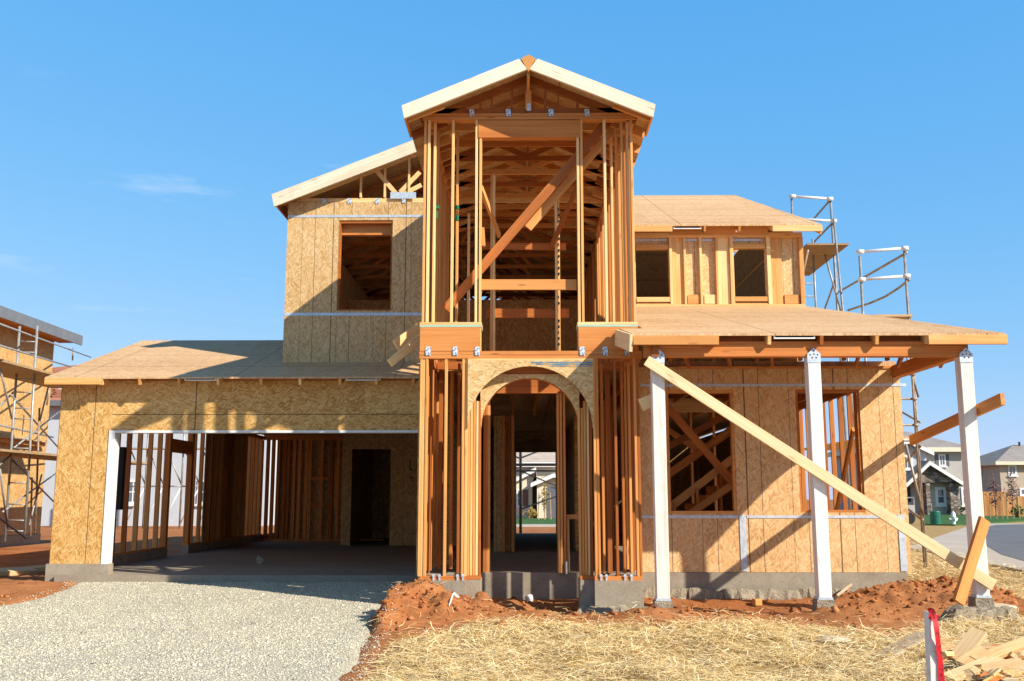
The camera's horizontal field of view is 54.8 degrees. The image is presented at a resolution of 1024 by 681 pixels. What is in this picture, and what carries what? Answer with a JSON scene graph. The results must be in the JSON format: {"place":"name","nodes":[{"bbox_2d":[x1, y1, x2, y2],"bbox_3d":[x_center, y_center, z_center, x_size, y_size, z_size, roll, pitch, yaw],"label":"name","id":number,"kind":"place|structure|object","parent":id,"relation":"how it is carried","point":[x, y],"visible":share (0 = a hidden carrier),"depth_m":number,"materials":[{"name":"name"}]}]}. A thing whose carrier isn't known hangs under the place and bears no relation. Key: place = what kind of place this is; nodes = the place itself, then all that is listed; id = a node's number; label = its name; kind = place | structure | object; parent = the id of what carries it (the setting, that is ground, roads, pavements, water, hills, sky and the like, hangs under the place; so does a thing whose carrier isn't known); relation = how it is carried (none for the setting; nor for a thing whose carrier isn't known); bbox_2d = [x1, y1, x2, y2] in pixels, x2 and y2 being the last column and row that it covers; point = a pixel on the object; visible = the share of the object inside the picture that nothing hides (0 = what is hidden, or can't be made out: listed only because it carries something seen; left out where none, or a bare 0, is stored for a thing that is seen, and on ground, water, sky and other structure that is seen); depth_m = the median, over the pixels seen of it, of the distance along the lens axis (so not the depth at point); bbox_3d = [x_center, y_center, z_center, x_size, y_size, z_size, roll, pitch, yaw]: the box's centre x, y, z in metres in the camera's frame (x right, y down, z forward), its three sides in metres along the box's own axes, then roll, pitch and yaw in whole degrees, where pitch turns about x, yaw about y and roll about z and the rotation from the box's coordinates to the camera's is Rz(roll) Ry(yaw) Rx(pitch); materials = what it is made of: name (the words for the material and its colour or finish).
{"place":"outdoors","nodes":[
{"label":"outdoors","id":0,"kind":"place"},
{"bbox_2d":[0,581,403,680],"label":"gravel driveway","id":1,"kind":"structure","parent":0,"point":[343,669],"depth_m":11.21,"materials":[{"name":"grey gravel"}]},
{"bbox_2d":[0,500,1023,680],"bbox_3d":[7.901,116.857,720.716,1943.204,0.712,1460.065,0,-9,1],"label":"ground","id":2,"kind":"structure","parent":0,"point":[25,555],"depth_m":12.20,"materials":[{"name":"soil"}]},
{"bbox_2d":[0,566,36,575],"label":"plank","id":3,"kind":"object","parent":2,"relation":"on","point":[12,571],"visible":1,"depth_m":19.32,"materials":[{"name":"grey wood"}]},
{"bbox_2d":[25,565,45,571],"bbox_3d":[-9.695,4.685,20.273,0.508,0.090,0.280,4,-4,-38],"label":"plank","id":4,"kind":"object","parent":2,"relation":"on","point":[40,568],"visible":0.39,"depth_m":20.18,"materials":[{"name":"grey wood"}]},
{"bbox_2d":[0,305,82,546],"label":"frame house","id":5,"kind":"structure","parent":2,"relation":"on","point":[28,325],"depth_m":31.86,"materials":[{"name":"wood"}]},
{"bbox_2d":[0,323,152,541],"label":"scaffold","id":6,"kind":"object","parent":2,"relation":"on","point":[33,376],"visible":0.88,"depth_m":26.71,"materials":[{"name":"metal"}]},
{"bbox_2d":[41,365,277,525],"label":"stucco house","id":7,"kind":"structure","parent":2,"relation":"on","point":[50,470],"depth_m":54.73,"materials":[{"name":"white paint"}]},
{"bbox_2d":[52,389,61,397],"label":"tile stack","id":8,"kind":"object","parent":7,"relation":"on","point":[57,394],"visible":0.61,"depth_m":55.61,"materials":[{"name":"orange tile"}]},
{"bbox_2d":[129,480,139,505],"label":"window","id":9,"kind":"structure","parent":7,"relation":"in","point":[132,482],"depth_m":54.54,"materials":[{"name":"white glass"}]},
{"bbox_2d":[194,480,203,505],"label":"window","id":10,"kind":"structure","parent":7,"relation":"in","point":[203,480],"depth_m":54.45,"materials":[{"name":"white glass"}]},
{"bbox_2d":[128,434,204,528],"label":"scaffold","id":11,"kind":"object","parent":2,"relation":"on","point":[180,489],"visible":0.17,"depth_m":49.63,"materials":[{"name":"metal"}]},
{"bbox_2d":[449,592,459,605],"bbox_3d":[-0.672,3.482,13.344,0.200,0.308,2.306,0,-9,1],"label":"plastic strip","id":12,"kind":"object","parent":2,"relation":"on","point":[455,594],"visible":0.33,"depth_m":12.49,"materials":[{"name":"white plastic"}]},
{"bbox_2d":[459,594,468,601],"bbox_3d":[-0.631,3.352,12.798,0.153,0.119,0.120,0,-9,1],"label":"earth lump","id":13,"kind":"object","parent":2,"relation":"on","point":[462,597],"visible":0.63,"depth_m":12.77,"materials":[{"name":"brown soil"}]},
{"bbox_2d":[475,591,488,598],"bbox_3d":[-0.392,3.402,13.046,0.200,0.171,0.170,2,-9,-11],"label":"earth lump","id":14,"kind":"object","parent":2,"relation":"on","point":[485,594],"visible":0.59,"depth_m":13.02,"materials":[{"name":"brown soil"}]},
{"bbox_2d":[0,575,1021,639],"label":"earth clods","id":15,"kind":"object","parent":2,"relation":"on","point":[943,578],"visible":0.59,"depth_m":12.61,"materials":[{"name":"brown soil"}]},
{"bbox_2d":[44,55,1007,614],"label":"unfinished house","id":16,"kind":"structure","parent":2,"relation":"on","point":[600,279],"depth_m":17.20,"materials":[{"name":"wood"}]},
{"bbox_2d":[256,556,263,563],"bbox_3d":[-5.057,4.405,19.796,0.168,0.170,0.146,0,-9,1],"label":"lump","id":17,"kind":"object","parent":16,"relation":"on","point":[259,560],"visible":0.97,"depth_m":19.75,"materials":[{"name":"concrete"}]},
{"bbox_2d":[387,334,419,366],"bbox_3d":[-1.559,0.124,14.708,0.756,0.120,0.050,-41,17,-33],"label":"timber brace","id":18,"kind":"object","parent":16,"relation":"attached to","point":[403,352],"visible":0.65,"depth_m":14.65,"materials":[{"name":"brown wood"}]},
{"bbox_2d":[392,320,421,349],"bbox_3d":[-1.527,-0.095,14.971,0.656,0.170,0.045,-38,14,-33],"label":"timber brace","id":19,"kind":"object","parent":16,"relation":"attached to","point":[405,338],"visible":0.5,"depth_m":14.90,"materials":[{"name":"brown wood"}]},
{"bbox_2d":[442,123,611,311],"bbox_3d":[0.266,-1.911,14.639,0.135,3.844,0.045,40,-7,5],"label":"timber brace","id":20,"kind":"object","parent":16,"relation":"attached to","point":[522,220],"visible":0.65,"depth_m":14.61,"materials":[{"name":"brown wood"}]},
{"bbox_2d":[525,128,613,230],"bbox_3d":[0.883,-2.432,14.883,0.120,2.000,0.045,40,-8,5],"label":"timber brace","id":21,"kind":"object","parent":16,"relation":"attached to","point":[557,194],"visible":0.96,"depth_m":14.85,"materials":[{"name":"brown wood"}]},
{"bbox_2d":[638,394,650,410],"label":"timber block","id":22,"kind":"structure","parent":16,"relation":"on","point":[645,402],"depth_m":13.24,"materials":[{"name":"brown wood"}]},
{"bbox_2d":[644,356,996,589],"bbox_3d":[3.946,1.688,12.782,5.216,0.138,0.045,33,-7,6],"label":"timber brace","id":23,"kind":"object","parent":16,"relation":"attached to","point":[820,473],"visible":1,"depth_m":12.76,"materials":[{"name":"beige wood"}]},
{"bbox_2d":[909,393,1004,444],"bbox_3d":[6.170,1.142,13.838,0.050,0.150,3.040,0,-16,1],"label":"timber brace","id":24,"kind":"object","parent":16,"relation":"attached to","point":[982,407],"visible":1,"depth_m":13.83,"materials":[{"name":"brown wood"}]},
{"bbox_2d":[525,593,533,601],"bbox_3d":[0.251,3.802,14.529,0.113,0.150,0.110,6,-11,-32],"label":"paper cup","id":25,"kind":"object","parent":2,"relation":"on","point":[529,597],"visible":0.82,"depth_m":14.50,"materials":[{"name":"white paper"}]},
{"bbox_2d":[522,506,537,517],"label":"shrub","id":26,"kind":"object","parent":2,"relation":"on","point":[531,512],"visible":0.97,"depth_m":74.74,"materials":[{"name":"yellow plant"}]},
{"bbox_2d":[516,452,555,517],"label":"cream house","id":27,"kind":"structure","parent":2,"relation":"on","point":[531,487],"depth_m":77.82,"materials":[{"name":"paint"}]},
{"bbox_2d":[516,490,522,507],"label":"window","id":28,"kind":"structure","parent":27,"relation":"in","point":[517,490],"depth_m":77.75,"materials":[{"name":"white glass"}]},
{"bbox_2d":[547,487,555,517],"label":"garage door","id":29,"kind":"structure","parent":27,"relation":"in","point":[552,490],"depth_m":76.11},
{"bbox_2d":[516,452,555,532],"bbox_3d":[0.804,4.511,35.179,4.200,5.200,1.132,0,-9,1],"label":"scaffold","id":30,"kind":"object","parent":2,"relation":"on","point":[520,464],"visible":0.47,"depth_m":34.63,"materials":[{"name":"metal"}]},
{"bbox_2d":[347,541,1023,680],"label":"straw mulch","id":31,"kind":"object","parent":2,"relation":"on","point":[711,636],"visible":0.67,"depth_m":9.62,"materials":[{"name":"beige plant"}]},
{"bbox_2d":[494,620,509,630],"bbox_3d":[-0.120,3.314,11.420,0.191,0.154,0.150,0,-9,1],"label":"earth lump","id":32,"kind":"object","parent":31,"relation":"on","point":[501,622],"visible":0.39,"depth_m":11.38,"materials":[{"name":"brown soil"}]},
{"bbox_2d":[815,636,851,643],"bbox_3d":[3.372,3.127,10.299,0.328,0.076,0.310,-8,-12,40],"label":"flat stone","id":33,"kind":"object","parent":31,"relation":"on","point":[830,640],"visible":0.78,"depth_m":10.22,"materials":[{"name":"grey stone"}]},
{"bbox_2d":[872,632,924,660],"bbox_3d":[3.839,2.993,9.674,0.170,0.040,1.358,-7,-9,38],"label":"offcut","id":34,"kind":"object","parent":31,"relation":"on","point":[911,641],"visible":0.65,"depth_m":9.62,"materials":[{"name":"beige wood"}]},
{"bbox_2d":[941,643,955,651],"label":"offcut","id":35,"kind":"object","parent":31,"relation":"on","point":[948,645],"visible":0.31,"depth_m":9.54,"materials":[{"name":"beige wood"}]},
{"bbox_2d":[943,660,956,671],"bbox_3d":[3.825,2.855,8.656,0.110,0.045,0.647,-14,-14,12],"label":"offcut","id":36,"kind":"object","parent":31,"relation":"on","point":[949,667],"visible":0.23,"depth_m":8.50,"materials":[{"name":"beige wood"}]},
{"bbox_2d":[940,635,959,644],"bbox_3d":[4.436,3.084,10.116,0.425,0.045,0.140,6,1,-39],"label":"offcut","id":37,"kind":"object","parent":31,"relation":"on","point":[946,636],"visible":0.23,"depth_m":10.15,"materials":[{"name":"beige wood"}]},
{"bbox_2d":[950,626,987,661],"bbox_3d":[4.095,2.746,8.863,0.394,0.050,0.150,-37,32,-25],"label":"offcut","id":38,"kind":"object","parent":31,"relation":"on","point":[972,637],"visible":0.61,"depth_m":8.86,"materials":[{"name":"beige wood"}]},
{"bbox_2d":[980,646,995,648],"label":"offcut","id":39,"kind":"object","parent":31,"relation":"on","point":[987,647],"visible":0.15,"depth_m":9.18,"materials":[{"name":"beige wood"}]},
{"bbox_2d":[977,668,1001,679],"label":"offcut","id":40,"kind":"object","parent":31,"relation":"on","point":[993,672],"visible":0.81,"depth_m":7.89,"materials":[{"name":"beige wood"}]},
{"bbox_2d":[976,658,1019,672],"bbox_3d":[4.103,2.747,8.299,0.511,0.045,0.130,3,5,-29],"label":"offcut","id":41,"kind":"object","parent":40,"relation":"on","point":[998,664],"visible":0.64,"depth_m":8.30,"materials":[{"name":"beige wood"}]},
{"bbox_2d":[980,672,1003,680],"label":"offcut","id":42,"kind":"object","parent":31,"relation":"on","point":[997,678],"visible":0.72,"depth_m":7.87,"materials":[{"name":"brown wood"}]},
{"bbox_2d":[1001,677,1016,680],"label":"offcut","id":43,"kind":"object","parent":31,"relation":"on","point":[1007,679],"visible":0.64,"depth_m":7.68,"materials":[{"name":"beige wood"}]},
{"bbox_2d":[999,660,1023,677],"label":"offcut","id":44,"kind":"object","parent":31,"relation":"on","point":[1018,666],"visible":0.53,"depth_m":8.21,"materials":[{"name":"beige wood"}]},
{"bbox_2d":[1004,651,1020,658],"bbox_3d":[4.503,2.848,8.886,0.130,0.046,0.469,-4,-23,24],"label":"offcut","id":45,"kind":"object","parent":31,"relation":"on","point":[1018,654],"visible":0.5,"depth_m":8.68,"materials":[{"name":"beige wood"}]},
{"bbox_2d":[1004,652,1021,660],"bbox_3d":[4.419,2.807,8.722,0.103,0.045,0.130,42,-20,9],"label":"offcut","id":46,"kind":"object","parent":31,"relation":"on","point":[1011,654],"visible":0.39,"depth_m":8.67,"materials":[{"name":"beige wood"}]},
{"bbox_2d":[1014,674,1023,680],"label":"offcut","id":47,"kind":"object","parent":31,"relation":"on","point":[1020,677],"visible":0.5,"depth_m":8.07,"materials":[{"name":"beige wood"}]},
{"label":"offcut","id":48,"kind":"object","parent":31,"relation":"on","visible":0},
{"bbox_2d":[1001,668,1014,673],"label":"offcut","id":49,"kind":"object","parent":48,"relation":"on","point":[1008,670],"visible":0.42,"depth_m":8.09,"materials":[{"name":"brown wood"}]},
{"bbox_2d":[752,598,761,605],"bbox_3d":[3.521,3.758,14.174,0.104,0.090,0.100,3,-9,-16],"label":"timber block","id":50,"kind":"object","parent":2,"relation":"on","point":[757,602],"depth_m":14.13,"materials":[{"name":"brown wood"}]},
{"bbox_2d":[789,605,801,611],"bbox_3d":[3.842,3.655,13.406,0.173,0.132,0.137,0,-9,1],"label":"earth lump","id":51,"kind":"object","parent":2,"relation":"on","point":[793,608],"visible":0.8,"depth_m":13.36,"materials":[{"name":"brown soil"}]},
{"bbox_2d":[789,194,854,509],"bbox_3d":[8.680,0.850,27.915,1.434,10.136,4.670,-1,-9,4],"label":"scaffold","id":52,"kind":"object","parent":2,"relation":"on","point":[817,256],"visible":0.62,"depth_m":27.91,"materials":[{"name":"metal"}]},
{"bbox_2d":[833,583,852,599],"bbox_3d":[4.764,3.693,14.346,0.220,0.040,0.934,-52,-25,19],"label":"leaning board","id":53,"kind":"object","parent":2,"relation":"on","point":[840,593],"visible":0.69,"depth_m":14.18,"materials":[{"name":"beige wood"}]},
{"bbox_2d":[804,246,926,568],"bbox_3d":[8.678,1.770,24.887,1.577,7.379,6.112,0,-9,1],"label":"scaffold","id":54,"kind":"object","parent":2,"relation":"on","point":[907,316],"visible":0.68,"depth_m":22.28,"materials":[{"name":"metal"}]},
{"bbox_2d":[827,431,964,515],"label":"stone house","id":55,"kind":"structure","parent":2,"relation":"on","point":[942,478],"depth_m":89.11,"materials":[{"name":"grey paint"}]},
{"bbox_2d":[905,455,912,470],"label":"window","id":56,"kind":"structure","parent":55,"relation":"in","point":[907,466],"depth_m":89.90,"materials":[{"name":"white glass"}]},
{"bbox_2d":[934,487,946,506],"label":"window","id":57,"kind":"structure","parent":55,"relation":"in","point":[940,492],"depth_m":88.88,"materials":[{"name":"grey glass"}]},
{"bbox_2d":[935,454,949,466],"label":"window","id":58,"kind":"structure","parent":55,"relation":"in","point":[943,459],"depth_m":90.92,"materials":[{"name":"white glass"}]},
{"bbox_2d":[961,487,964,506],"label":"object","id":59,"kind":"structure","parent":55,"relation":"in","point":[962,488],"depth_m":90.37,"materials":[{"name":"white wood"}]},
{"bbox_2d":[907,497,914,523],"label":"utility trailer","id":60,"kind":"object","parent":2,"relation":"on","point":[911,516],"visible":0.2,"depth_m":58.80,"materials":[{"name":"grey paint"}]},
{"bbox_2d":[924,608,944,680],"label":"survey stake","id":61,"kind":"object","parent":2,"relation":"on","point":[934,663],"visible":1,"depth_m":4.21,"materials":[{"name":"white wood"}]},
{"bbox_2d":[930,511,940,523],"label":"oil drum","id":62,"kind":"object","parent":2,"relation":"on","point":[935,517],"visible":0.93,"depth_m":55.63,"materials":[{"name":"green paint"}]},
{"bbox_2d":[942,651,953,659],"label":"offcut","id":63,"kind":"object","parent":2,"relation":"on","point":[947,655],"visible":0.35,"depth_m":8.76,"materials":[{"name":"brown wood"}]},
{"bbox_2d":[949,511,957,523],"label":"fire hydrant","id":64,"kind":"object","parent":2,"relation":"on","point":[953,518],"visible":0.83,"depth_m":55.77,"materials":[{"name":"white metal"}]},
{"bbox_2d":[963,668,979,680],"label":"offcut","id":65,"kind":"object","parent":2,"relation":"on","point":[968,673],"visible":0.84,"depth_m":7.97,"materials":[{"name":"beige wood"}]},
{"bbox_2d":[944,655,1004,680],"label":"offcut","id":66,"kind":"object","parent":2,"relation":"on","point":[956,673],"visible":0.67,"depth_m":8.14,"materials":[{"name":"beige wood"}]},
{"bbox_2d":[954,645,994,666],"bbox_3d":[3.970,2.733,8.467,0.439,0.050,0.160,-6,17,-41],"label":"offcut","id":67,"kind":"object","parent":66,"relation":"on","point":[979,652],"visible":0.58,"depth_m":8.49,"materials":[{"name":"beige wood"}]},
{"bbox_2d":[969,636,1023,659],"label":"offcut","id":68,"kind":"object","parent":67,"relation":"on","point":[1005,649],"visible":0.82,"depth_m":8.77,"materials":[{"name":"beige wood"}]},
{"bbox_2d":[938,604,1023,623],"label":"concrete pad","id":69,"kind":"object","parent":2,"relation":"on","point":[975,610],"visible":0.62,"depth_m":12.04,"materials":[{"name":"grey concrete"}]},
{"bbox_2d":[952,516,989,605],"bbox_3d":[5.764,2.757,12.373,0.170,1.148,0.050,34,-20,-16],"label":"timber brace","id":70,"kind":"object","parent":69,"relation":"on","point":[964,583],"visible":1,"depth_m":12.34,"materials":[{"name":"brown wood"}]},
{"bbox_2d":[982,672,999,680],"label":"offcut","id":71,"kind":"object","parent":2,"relation":"on","point":[991,677],"visible":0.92,"depth_m":7.76,"materials":[{"name":"brown wood"}]},
{"bbox_2d":[980,442,1023,496],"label":"tan house","id":72,"kind":"structure","parent":2,"relation":"on","point":[1002,462],"depth_m":111.04,"materials":[{"name":"paint"}]},
{"bbox_2d":[1008,465,1018,476],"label":"window","id":73,"kind":"structure","parent":72,"relation":"in","point":[1013,469],"depth_m":110.42,"materials":[{"name":"white glass"}]},
{"bbox_2d":[1019,488,1023,496],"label":"window","id":74,"kind":"structure","parent":72,"relation":"in","point":[1021,491],"depth_m":110.04,"materials":[{"name":"white glass"}]},
{"bbox_2d":[994,603,1017,609],"bbox_3d":[6.482,3.555,13.114,0.473,0.120,0.367,0,-9,1],"label":"flat stone","id":75,"kind":"object","parent":2,"relation":"on","point":[1002,604],"visible":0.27,"depth_m":13.03,"materials":[{"name":"grey stone"}]},
{"bbox_2d":[0,0,1023,499],"label":"sky","id":76,"kind":"structure","parent":0,"point":[146,146],"materials":[{"name":"blue"}]},
{"bbox_2d":[516,518,555,523],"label":"lawn","id":77,"kind":"structure","parent":0,"point":[538,521],"depth_m":62.67,"materials":[{"name":"green plant"}]},
{"bbox_2d":[538,475,550,518],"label":"young tree","id":78,"kind":"object","parent":77,"relation":"on","point":[544,493],"visible":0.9,"depth_m":69.01,"materials":[{"name":"yellow plant"}]},
{"bbox_2d":[516,524,555,526],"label":"pavement","id":79,"kind":"structure","parent":0,"point":[538,525],"depth_m":53.74,"materials":[{"name":"beige concrete"}]},
{"bbox_2d":[910,523,1023,572],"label":"pavement","id":80,"kind":"structure","parent":0,"point":[954,542],"depth_m":28.80,"materials":[{"name":"beige concrete"}]},
{"bbox_2d":[924,514,1023,525],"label":"lawn","id":81,"kind":"structure","parent":0,"point":[946,521],"depth_m":65.12,"materials":[{"name":"green plant"}]},
{"bbox_2d":[984,471,1003,518],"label":"young tree","id":82,"kind":"object","parent":81,"relation":"on","point":[994,489],"visible":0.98,"depth_m":70.70,"materials":[{"name":"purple plant"}]},
{"bbox_2d":[982,491,1009,496],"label":"board fence","id":83,"kind":"object","parent":81,"relation":"on","point":[986,493],"visible":0.18,"depth_m":87.50,"materials":[{"name":"brown wood"}]},
{"bbox_2d":[983,496,1022,515],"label":"board fence","id":84,"kind":"object","parent":81,"relation":"on","point":[992,508],"visible":0.42,"depth_m":82.42,"materials":[{"name":"brown wood"}]},
{"bbox_2d":[1003,471,1020,518],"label":"young tree","id":85,"kind":"object","parent":81,"relation":"on","point":[1011,487],"visible":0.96,"depth_m":70.71,"materials":[{"name":"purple plant"}]},
{"bbox_2d":[1008,501,1023,516],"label":"shrub","id":86,"kind":"object","parent":81,"relation":"on","point":[1016,511],"visible":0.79,"depth_m":76.37,"materials":[{"name":"green plant"}]},
{"bbox_2d":[1016,497,1023,515],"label":"board fence","id":87,"kind":"object","parent":81,"relation":"on","point":[1021,501],"visible":0.43,"depth_m":79.51,"materials":[{"name":"brown wood"}]},
{"bbox_2d":[986,524,1023,560],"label":"road","id":88,"kind":"structure","parent":0,"point":[1007,540],"depth_m":34.93,"materials":[{"name":"grey asphalt"}]}
]}

